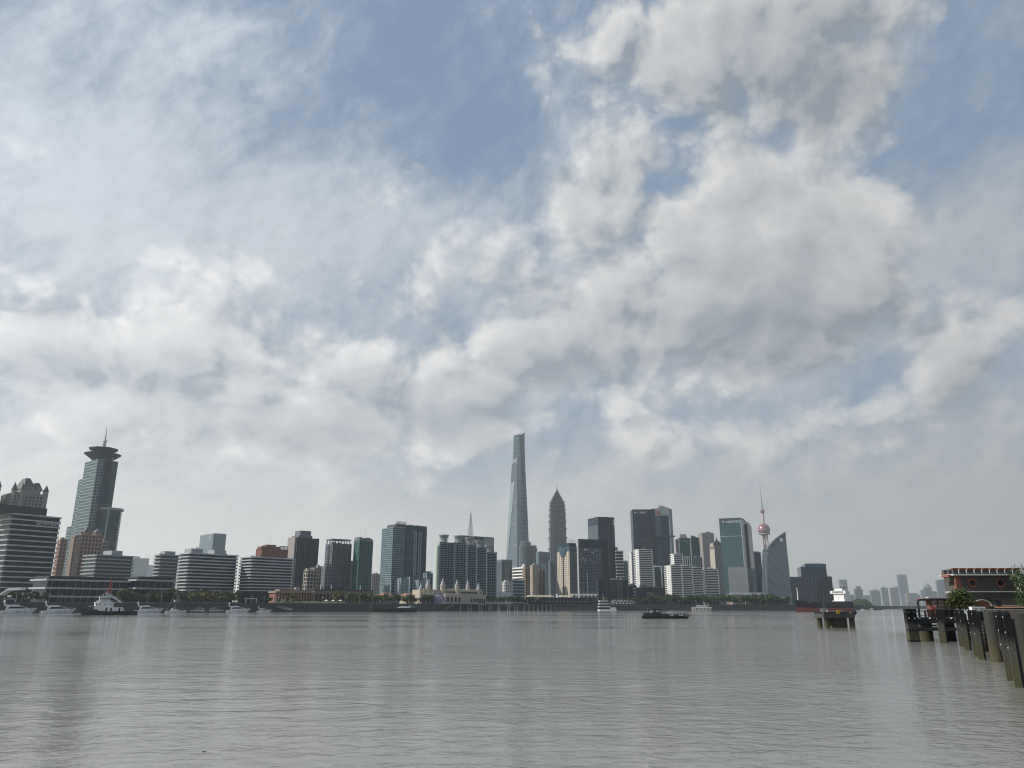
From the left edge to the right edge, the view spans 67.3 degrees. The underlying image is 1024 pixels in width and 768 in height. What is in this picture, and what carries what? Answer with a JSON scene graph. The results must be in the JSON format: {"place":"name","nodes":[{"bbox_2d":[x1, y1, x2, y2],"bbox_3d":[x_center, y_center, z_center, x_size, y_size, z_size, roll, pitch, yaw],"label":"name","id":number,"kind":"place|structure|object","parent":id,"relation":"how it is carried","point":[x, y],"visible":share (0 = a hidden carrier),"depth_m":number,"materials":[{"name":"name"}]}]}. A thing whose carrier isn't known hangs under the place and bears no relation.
{"place":"outdoors","nodes":[
{"label":"outdoors","id":0,"kind":"place"},
{"bbox_2d":[0,478,48,507],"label":"chateau apartment tower","id":1,"kind":"structure","parent":0,"point":[25,492],"depth_m":832.48,"materials":[{"name":"grey stone"}]},
{"bbox_2d":[62,429,123,575],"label":"saucer tower","id":2,"kind":"structure","parent":0,"point":[94,509],"depth_m":1010.89,"materials":[{"name":"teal glass"}]},
{"bbox_2d":[131,556,148,576],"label":"distant tower","id":3,"kind":"structure","parent":0,"point":[140,566],"depth_m":4081.33,"materials":[{"name":"grey glass"}]},
{"bbox_2d":[199,533,225,552],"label":"glass block","id":4,"kind":"structure","parent":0,"point":[214,541],"depth_m":1485.85,"materials":[{"name":"blue glass"}]},
{"bbox_2d":[287,531,318,589],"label":"apartment tower","id":5,"kind":"structure","parent":0,"point":[303,548],"depth_m":888.15,"materials":[{"name":"brown concrete"}]},
{"bbox_2d":[324,539,351,589],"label":"apartment tower","id":6,"kind":"structure","parent":0,"point":[338,556],"depth_m":836.34,"materials":[{"name":"grey glass"}]},
{"bbox_2d":[351,537,372,589],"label":"teal tower","id":7,"kind":"structure","parent":0,"point":[362,562],"depth_m":833.67,"materials":[{"name":"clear glass"}]},
{"bbox_2d":[371,573,379,594],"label":"pink slab","id":8,"kind":"structure","parent":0,"point":[375,580],"depth_m":1456.96,"materials":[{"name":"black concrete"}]},
{"bbox_2d":[379,521,426,593],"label":"double teal tower","id":9,"kind":"structure","parent":0,"point":[403,549],"depth_m":942.96,"materials":[{"name":"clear glass"}]},
{"bbox_2d":[434,534,455,589],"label":"comb apartment slab","id":10,"kind":"structure","parent":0,"point":[444,563],"depth_m":980.37,"materials":[{"name":"teal glass"}]},
{"bbox_2d":[454,535,467,589],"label":"comb apartment slab","id":11,"kind":"structure","parent":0,"point":[461,549],"depth_m":993.37,"materials":[{"name":"grey glass"}]},
{"bbox_2d":[464,535,476,588],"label":"comb apartment slab","id":12,"kind":"structure","parent":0,"point":[472,564],"depth_m":1005.90,"materials":[{"name":"grey glass"}]},
{"bbox_2d":[455,513,493,552],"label":"masted block","id":13,"kind":"structure","parent":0,"point":[488,540],"depth_m":1385.84,"materials":[{"name":"stone"}]},
{"bbox_2d":[474,540,486,601],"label":"comb apartment slab","id":14,"kind":"structure","parent":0,"point":[481,566],"depth_m":1018.64,"materials":[{"name":"grey concrete"}]},
{"bbox_2d":[484,545,496,601],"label":"comb apartment slab","id":15,"kind":"structure","parent":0,"point":[491,573],"depth_m":1030.08,"materials":[{"name":"grey glass"}]},
{"bbox_2d":[497,559,511,597],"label":"braced block","id":16,"kind":"structure","parent":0,"point":[504,569],"depth_m":1562.05,"materials":[{"name":"grey glass"}]},
{"bbox_2d":[0,609,1023,767],"bbox_3d":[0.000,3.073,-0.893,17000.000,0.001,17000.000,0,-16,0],"label":"river","id":17,"kind":"structure","parent":0,"point":[622,689],"depth_m":30.18,"materials":[{"name":"liquid"}]},
{"bbox_2d":[0,600,36,613],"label":"motor yacht","id":18,"kind":"object","parent":17,"relation":"on","point":[13,609],"visible":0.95,"depth_m":427.12,"materials":[{"name":"white plastic"}]},
{"bbox_2d":[40,601,75,613],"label":"motor yacht","id":19,"kind":"object","parent":17,"relation":"on","point":[54,609],"visible":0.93,"depth_m":427.16,"materials":[{"name":"white plastic"}]},
{"bbox_2d":[78,579,137,614],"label":"tugboat","id":20,"kind":"object","parent":17,"relation":"on","point":[103,605],"visible":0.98,"depth_m":348.05,"materials":[{"name":"black paint"}]},
{"bbox_2d":[134,602,163,612],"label":"motor yacht","id":21,"kind":"object","parent":17,"relation":"on","point":[146,609],"visible":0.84,"depth_m":483.02,"materials":[{"name":"white plastic"}]},
{"bbox_2d":[368,606,416,611],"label":"cargo barge","id":22,"kind":"object","parent":17,"relation":"on","point":[398,609],"visible":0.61,"depth_m":549.45,"materials":[{"name":"black paint"}]},
{"bbox_2d":[440,602,550,610],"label":"promenade viaduct","id":23,"kind":"object","parent":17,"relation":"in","point":[503,603],"visible":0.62,"depth_m":744.55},
{"bbox_2d":[598,594,616,610],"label":"cruise boat","id":24,"kind":"object","parent":17,"relation":"on","point":[603,606],"visible":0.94,"depth_m":813.66,"materials":[{"name":"white metal"}]},
{"bbox_2d":[642,608,689,618],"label":"work barge","id":25,"kind":"object","parent":17,"relation":"on","point":[656,614],"visible":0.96,"depth_m":233.35,"materials":[{"name":"black paint"}]},
{"bbox_2d":[794,581,853,611],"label":"cargo ship","id":26,"kind":"object","parent":17,"relation":"on","point":[842,601],"visible":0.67,"depth_m":635.97,"materials":[{"name":"black paint"}]},
{"bbox_2d":[814,610,856,627],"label":"mooring dolphin","id":27,"kind":"object","parent":17,"relation":"in","point":[835,618],"visible":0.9,"depth_m":127.87,"materials":[{"name":"concrete"}]},
{"bbox_2d":[903,609,920,641],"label":"end fender cluster","id":28,"kind":"object","parent":17,"relation":"in","point":[911,625],"visible":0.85,"depth_m":75.00,"materials":[{"name":"black paint"}]},
{"bbox_2d":[935,609,947,642],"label":"fender pile","id":29,"kind":"object","parent":17,"relation":"in","point":[942,631],"visible":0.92,"depth_m":72.37,"materials":[{"name":"black paint"}]},
{"bbox_2d":[917,611,971,640],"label":"river platform","id":30,"kind":"structure","parent":17,"relation":"in","point":[925,627],"depth_m":76.17,"materials":[{"name":"concrete"}]},
{"bbox_2d":[917,599,946,616],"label":"pipe gantry","id":31,"kind":"object","parent":30,"relation":"on","point":[931,605],"visible":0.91,"depth_m":79.49,"materials":[{"name":"black metal"}]},
{"bbox_2d":[954,609,963,646],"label":"fender pile","id":32,"kind":"object","parent":17,"relation":"in","point":[959,628],"visible":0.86,"depth_m":66.14,"materials":[{"name":"black paint"}]},
{"bbox_2d":[959,610,971,649],"bbox_3d":[35.631,19.805,60.332,0.490,4.050,0.340,-8,-18,25],"label":"fender pile","id":33,"kind":"object","parent":17,"relation":"in","point":[965,631],"visible":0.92,"depth_m":60.32,"materials":[{"name":"black paint"}]},
{"bbox_2d":[967,610,977,656],"bbox_3d":[31.560,17.501,52.407,0.460,4.050,0.310,-8,-18,25],"label":"fender pile","id":34,"kind":"object","parent":17,"relation":"in","point":[971,627],"visible":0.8,"depth_m":52.46,"materials":[{"name":"black paint"}]},
{"bbox_2d":[971,610,986,659],"bbox_3d":[30.208,16.703,49.662,0.460,4.050,0.310,-8,-18,25],"label":"fender pile","id":35,"kind":"object","parent":17,"relation":"in","point":[978,633],"visible":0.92,"depth_m":49.67,"materials":[{"name":"black paint"}]},
{"bbox_2d":[996,611,1013,680],"bbox_3d":[22.792,12.543,35.352,0.420,4.050,0.270,-8,-18,25],"label":"fender pile","id":36,"kind":"object","parent":17,"relation":"in","point":[1004,646],"visible":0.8,"depth_m":35.41,"materials":[{"name":"black paint"}]},
{"bbox_2d":[1002,611,1023,687],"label":"fender pile","id":37,"kind":"object","parent":17,"relation":"in","point":[1014,651],"visible":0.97,"depth_m":32.38,"materials":[{"name":"black paint"}]},
{"bbox_2d":[0,0,1023,605],"label":"sky","id":38,"kind":"structure","parent":0,"point":[319,267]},
{"bbox_2d":[513,433,528,540],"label":"spiral skyscraper","id":39,"kind":"structure","parent":0,"point":[519,447],"depth_m":2754.70,"materials":[{"name":"grey glass"}]},
{"bbox_2d":[548,485,566,593],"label":"pagoda skyscraper","id":40,"kind":"structure","parent":0,"point":[557,528],"depth_m":2585.46,"materials":[{"name":"grey glass"}]},
{"bbox_2d":[293,604,898,606],"bbox_3d":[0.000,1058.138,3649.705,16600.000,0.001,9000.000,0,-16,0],"label":"bank ground","id":41,"kind":"structure","parent":0,"point":[625,605],"depth_m":1081.26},
{"bbox_2d":[0,504,61,601],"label":"banded office","id":42,"kind":"structure","parent":41,"relation":"on","point":[28,539],"depth_m":599.28,"materials":[{"name":"white glass"}]},
{"bbox_2d":[52,537,67,575],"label":"pink apartment","id":43,"kind":"structure","parent":41,"relation":"on","point":[60,556],"depth_m":784.14,"materials":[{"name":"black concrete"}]},
{"bbox_2d":[29,576,130,601],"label":"glass podium","id":44,"kind":"object","parent":41,"relation":"on","point":[85,589],"visible":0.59,"depth_m":516.89,"materials":[{"name":"glass"}]},
{"bbox_2d":[65,527,103,576],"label":"hip roofed apartment","id":45,"kind":"structure","parent":41,"relation":"on","point":[88,541],"depth_m":851.10,"materials":[{"name":"brown concrete"}]},
{"bbox_2d":[80,550,134,578],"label":"banded office","id":46,"kind":"structure","parent":41,"relation":"on","point":[113,564],"depth_m":692.65,"materials":[{"name":"grey glass"}]},
{"bbox_2d":[125,576,175,601],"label":"glass podium","id":47,"kind":"object","parent":41,"relation":"on","point":[140,585],"visible":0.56,"depth_m":548.68,"materials":[{"name":"glass"}]},
{"bbox_2d":[151,551,179,601],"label":"banded office","id":48,"kind":"structure","parent":41,"relation":"on","point":[166,563],"depth_m":766.00,"materials":[{"name":"grey glass"}]},
{"bbox_2d":[175,547,238,601],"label":"banded office","id":49,"kind":"structure","parent":41,"relation":"on","point":[215,571],"depth_m":634.23,"materials":[{"name":"white glass"}]},
{"bbox_2d":[237,555,294,602],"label":"banded office","id":50,"kind":"structure","parent":41,"relation":"on","point":[261,576],"depth_m":649.64,"materials":[{"name":"white glass"}]},
{"bbox_2d":[256,544,287,557],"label":"brick apartment","id":51,"kind":"structure","parent":41,"relation":"on","point":[266,550],"depth_m":791.78,"materials":[{"name":"red brick"}]},
{"bbox_2d":[268,587,315,602],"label":"low brick building row","id":52,"kind":"structure","parent":41,"relation":"on","point":[302,595],"depth_m":620.55,"materials":[{"name":"red brick"}]},
{"bbox_2d":[302,568,316,589],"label":"apartment","id":53,"kind":"structure","parent":41,"relation":"on","point":[309,578],"depth_m":720.75,"materials":[{"name":"beige concrete"}]},
{"bbox_2d":[321,564,333,586],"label":"apartment","id":54,"kind":"structure","parent":41,"relation":"on","point":[327,574],"depth_m":740.55,"materials":[{"name":"black glass"}]},
{"bbox_2d":[307,585,373,602],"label":"dark brick pavilion","id":55,"kind":"structure","parent":41,"relation":"on","point":[325,592],"depth_m":648.38,"materials":[{"name":"brown brick"}]},
{"bbox_2d":[387,580,396,603],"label":"townhouse block","id":56,"kind":"structure","parent":41,"relation":"on","point":[393,585],"depth_m":874.54,"materials":[{"name":"grey glass"}]},
{"bbox_2d":[396,576,408,603],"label":"townhouse block","id":57,"kind":"structure","parent":41,"relation":"on","point":[402,584],"depth_m":854.25,"materials":[{"name":"blue glass"}]},
{"bbox_2d":[412,579,485,604],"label":"castle hall","id":58,"kind":"structure","parent":41,"relation":"on","point":[456,594],"depth_m":712.67,"materials":[{"name":"beige paint"}]},
{"bbox_2d":[0,602,926,611],"bbox_3d":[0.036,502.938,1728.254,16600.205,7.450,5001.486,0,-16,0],"label":"embankment wall","id":59,"kind":"structure","parent":41,"relation":"on","point":[305,607],"depth_m":629.09,"materials":[{"name":"concrete"}]},
{"bbox_2d":[498,580,512,603],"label":"white walkup","id":60,"kind":"structure","parent":41,"relation":"on","point":[507,588],"depth_m":968.36,"materials":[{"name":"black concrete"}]},
{"bbox_2d":[506,458,521,579],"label":"blade skyscraper","id":61,"kind":"structure","parent":41,"relation":"on","point":[514,536],"depth_m":2463.82,"materials":[{"name":"grey glass"}]},
{"bbox_2d":[511,580,524,603],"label":"striped office","id":62,"kind":"structure","parent":41,"relation":"on","point":[518,587],"depth_m":1028.69,"materials":[{"name":"blue glass"}]},
{"bbox_2d":[512,564,524,579],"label":"striped office","id":63,"kind":"structure","parent":41,"relation":"on","point":[517,573],"depth_m":1159.71,"materials":[{"name":"white glass"}]},
{"bbox_2d":[522,567,529,597],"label":"tan apartment","id":64,"kind":"structure","parent":41,"relation":"on","point":[526,574],"depth_m":1127.19,"materials":[{"name":"beige concrete"}]},
{"bbox_2d":[519,541,536,566],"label":"rounded tower pair","id":65,"kind":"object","parent":41,"relation":"on","point":[527,553],"visible":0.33,"depth_m":2044.17,"materials":[{"name":"grey glass"}]},
{"bbox_2d":[530,563,538,595],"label":"tan apartment","id":66,"kind":"structure","parent":41,"relation":"on","point":[534,578],"depth_m":1117.58,"materials":[{"name":"beige concrete"}]},
{"bbox_2d":[539,568,545,595],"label":"tan apartment","id":67,"kind":"structure","parent":41,"relation":"on","point":[542,585],"depth_m":1135.67,"materials":[{"name":"brown concrete"}]},
{"bbox_2d":[536,551,549,594],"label":"portal block","id":68,"kind":"structure","parent":41,"relation":"on","point":[542,559],"depth_m":1858.54,"materials":[{"name":"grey glass"}]},
{"bbox_2d":[548,560,555,596],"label":"grey slab","id":69,"kind":"structure","parent":41,"relation":"on","point":[551,579],"depth_m":1457.65,"materials":[{"name":"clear glass"}]},
{"bbox_2d":[524,589,596,603],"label":"tent terminal","id":70,"kind":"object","parent":41,"relation":"on","point":[549,599],"visible":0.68,"depth_m":850.35,"materials":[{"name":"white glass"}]},
{"bbox_2d":[557,540,577,597],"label":"cream grid tower","id":71,"kind":"structure","parent":41,"relation":"on","point":[567,581],"depth_m":1127.51,"materials":[{"name":"beige concrete"}]},
{"bbox_2d":[577,539,608,598],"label":"glass office","id":72,"kind":"structure","parent":41,"relation":"on","point":[592,561],"depth_m":1059.14,"materials":[{"name":"black glass"}]},
{"bbox_2d":[596,578,627,604],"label":"dark office","id":73,"kind":"structure","parent":41,"relation":"on","point":[610,590],"depth_m":950.84,"materials":[{"name":"black glass"}]},
{"bbox_2d":[615,547,623,579],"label":"banded apartment","id":74,"kind":"structure","parent":41,"relation":"on","point":[619,560],"depth_m":1268.49,"materials":[{"name":"white concrete"}]},
{"bbox_2d":[627,552,634,585],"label":"banded apartment","id":75,"kind":"structure","parent":41,"relation":"on","point":[631,568],"depth_m":1249.37,"materials":[{"name":"white concrete"}]},
{"bbox_2d":[633,549,653,586],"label":"banded apartment","id":76,"kind":"structure","parent":41,"relation":"on","point":[643,566],"depth_m":1172.19,"materials":[{"name":"white concrete"}]},
{"bbox_2d":[635,585,665,604],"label":"dark mall","id":77,"kind":"structure","parent":41,"relation":"on","point":[642,591],"depth_m":928.92,"materials":[{"name":"black glass"}]},
{"bbox_2d":[653,564,662,586],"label":"outlined block","id":78,"kind":"structure","parent":41,"relation":"on","point":[657,573],"depth_m":1261.80,"materials":[{"name":"glass"}]},
{"bbox_2d":[664,564,683,604],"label":"banded apartment","id":79,"kind":"structure","parent":41,"relation":"on","point":[673,578],"depth_m":1020.40,"materials":[{"name":"white glass"}]},
{"bbox_2d":[670,552,683,605],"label":"banded apartment","id":80,"kind":"structure","parent":41,"relation":"on","point":[676,558],"depth_m":1095.27,"materials":[{"name":"white glass"}]},
{"bbox_2d":[682,565,693,604],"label":"banded apartment","id":81,"kind":"structure","parent":41,"relation":"on","point":[687,580],"depth_m":1028.39,"materials":[{"name":"white glass"}]},
{"bbox_2d":[692,567,704,604],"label":"banded apartment","id":82,"kind":"structure","parent":41,"relation":"on","point":[698,581],"depth_m":1038.22,"materials":[{"name":"white glass"}]},
{"bbox_2d":[703,567,719,604],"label":"banded apartment","id":83,"kind":"structure","parent":41,"relation":"on","point":[711,581],"depth_m":1047.91,"materials":[{"name":"white glass"}]},
{"bbox_2d":[709,537,724,604],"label":"art deco tower","id":84,"kind":"structure","parent":41,"relation":"on","point":[715,555],"depth_m":1662.67,"materials":[{"name":"grey stone"}]},
{"bbox_2d":[728,567,757,592],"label":"lattice front office","id":85,"kind":"structure","parent":41,"relation":"on","point":[742,579],"depth_m":1102.37,"materials":[{"name":"grey glass"}]},
{"bbox_2d":[727,592,767,604],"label":"brick warehouse","id":86,"kind":"structure","parent":41,"relation":"on","point":[738,595],"depth_m":918.81,"materials":[{"name":"brown brick"}]},
{"bbox_2d":[753,551,761,592],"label":"slate block","id":87,"kind":"structure","parent":41,"relation":"on","point":[757,561],"depth_m":1459.74,"materials":[{"name":"grey glass"}]},
{"bbox_2d":[758,480,769,549],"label":"television tower","id":88,"kind":"structure","parent":41,"relation":"on","point":[763,529],"depth_m":2948.44,"materials":[{"name":"pink metal"}]},
{"bbox_2d":[790,563,833,604],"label":"dark stepped block","id":89,"kind":"structure","parent":41,"relation":"on","point":[811,582],"depth_m":1252.11,"materials":[{"name":"glass"}]},
{"bbox_2d":[588,517,615,579],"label":"dark prism tower","id":90,"kind":"structure","parent":0,"point":[599,528],"depth_m":1287.16,"materials":[{"name":"grey glass"}]},
{"bbox_2d":[630,506,674,570],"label":"bank tower","id":91,"kind":"structure","parent":0,"point":[652,529],"depth_m":1477.49,"materials":[{"name":"glass"}]},
{"bbox_2d":[677,534,690,555],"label":"green bank tower","id":92,"kind":"structure","parent":0,"point":[684,545],"depth_m":1571.65,"materials":[{"name":"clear glass"}]},
{"bbox_2d":[690,535,699,556],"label":"green bank tower","id":93,"kind":"structure","parent":0,"point":[695,545],"depth_m":1580.74,"materials":[{"name":"teal glass"}]},
{"bbox_2d":[697,523,713,568],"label":"twin mast tower","id":94,"kind":"structure","parent":0,"point":[706,539],"depth_m":1818.11,"materials":[{"name":"grey stone"}]},
{"bbox_2d":[719,513,754,604],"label":"teal bank tower","id":95,"kind":"structure","parent":0,"point":[736,540],"depth_m":1336.33,"materials":[{"name":"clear glass"}]},
{"bbox_2d":[762,532,792,604],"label":"sail tower","id":96,"kind":"structure","parent":0,"point":[775,574],"depth_m":1217.92,"materials":[{"name":"grey glass"}]},
{"bbox_2d":[869,589,881,605],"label":"distant tower","id":97,"kind":"structure","parent":0,"point":[875,597],"depth_m":5907.12,"materials":[{"name":"grey"}]},
{"bbox_2d":[880,586,889,605],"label":"distant tower","id":98,"kind":"structure","parent":0,"point":[884,596],"depth_m":6244.92,"materials":[{"name":"grey glass"}]},
{"bbox_2d":[889,586,899,605],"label":"distant tower","id":99,"kind":"structure","parent":0,"point":[894,596],"depth_m":5909.40,"materials":[{"name":"grey stone"}]},
{"bbox_2d":[896,574,908,605],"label":"distant tower","id":100,"kind":"structure","parent":0,"point":[902,582],"depth_m":7117.41,"materials":[{"name":"grey glass"}]},
{"bbox_2d":[904,593,918,605],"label":"distant tower","id":101,"kind":"structure","parent":0,"point":[913,598],"depth_m":6075.20,"materials":[{"name":"grey"}]},
{"bbox_2d":[935,579,946,597],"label":"distant tower","id":102,"kind":"structure","parent":0,"point":[940,588],"depth_m":5924.45,"materials":[{"name":"blue glass"}]},
{"label":"wharf ground","id":103,"kind":"structure","parent":0,"visible":0},
{"bbox_2d":[917,597,955,616],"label":"brick kiosk","id":104,"kind":"object","parent":103,"relation":"on","point":[939,603],"visible":0.52,"depth_m":84.59,"materials":[{"name":"red brick"}]},
{"bbox_2d":[945,587,978,609],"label":"bushy tree","id":105,"kind":"object","parent":103,"relation":"on","point":[959,598],"visible":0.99,"depth_m":78.62,"materials":[{"name":"green plant"}]},
{"bbox_2d":[939,568,1021,608],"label":"brick gatehouse","id":106,"kind":"object","parent":103,"relation":"on","point":[993,588],"visible":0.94,"depth_m":96.69,"materials":[{"name":"brown brick"}]},
{"bbox_2d":[1008,564,1023,606],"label":"broadleaf tree","id":107,"kind":"object","parent":103,"relation":"on","point":[1019,579],"visible":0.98,"depth_m":92.88,"materials":[{"name":"green plant"}]},
{"label":"near bank ground","id":108,"kind":"structure","parent":0,"visible":0},
{"bbox_2d":[977,610,1023,671],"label":"quay wall","id":109,"kind":"structure","parent":108,"relation":"on","point":[990,632],"depth_m":47.26,"materials":[{"name":"concrete"}]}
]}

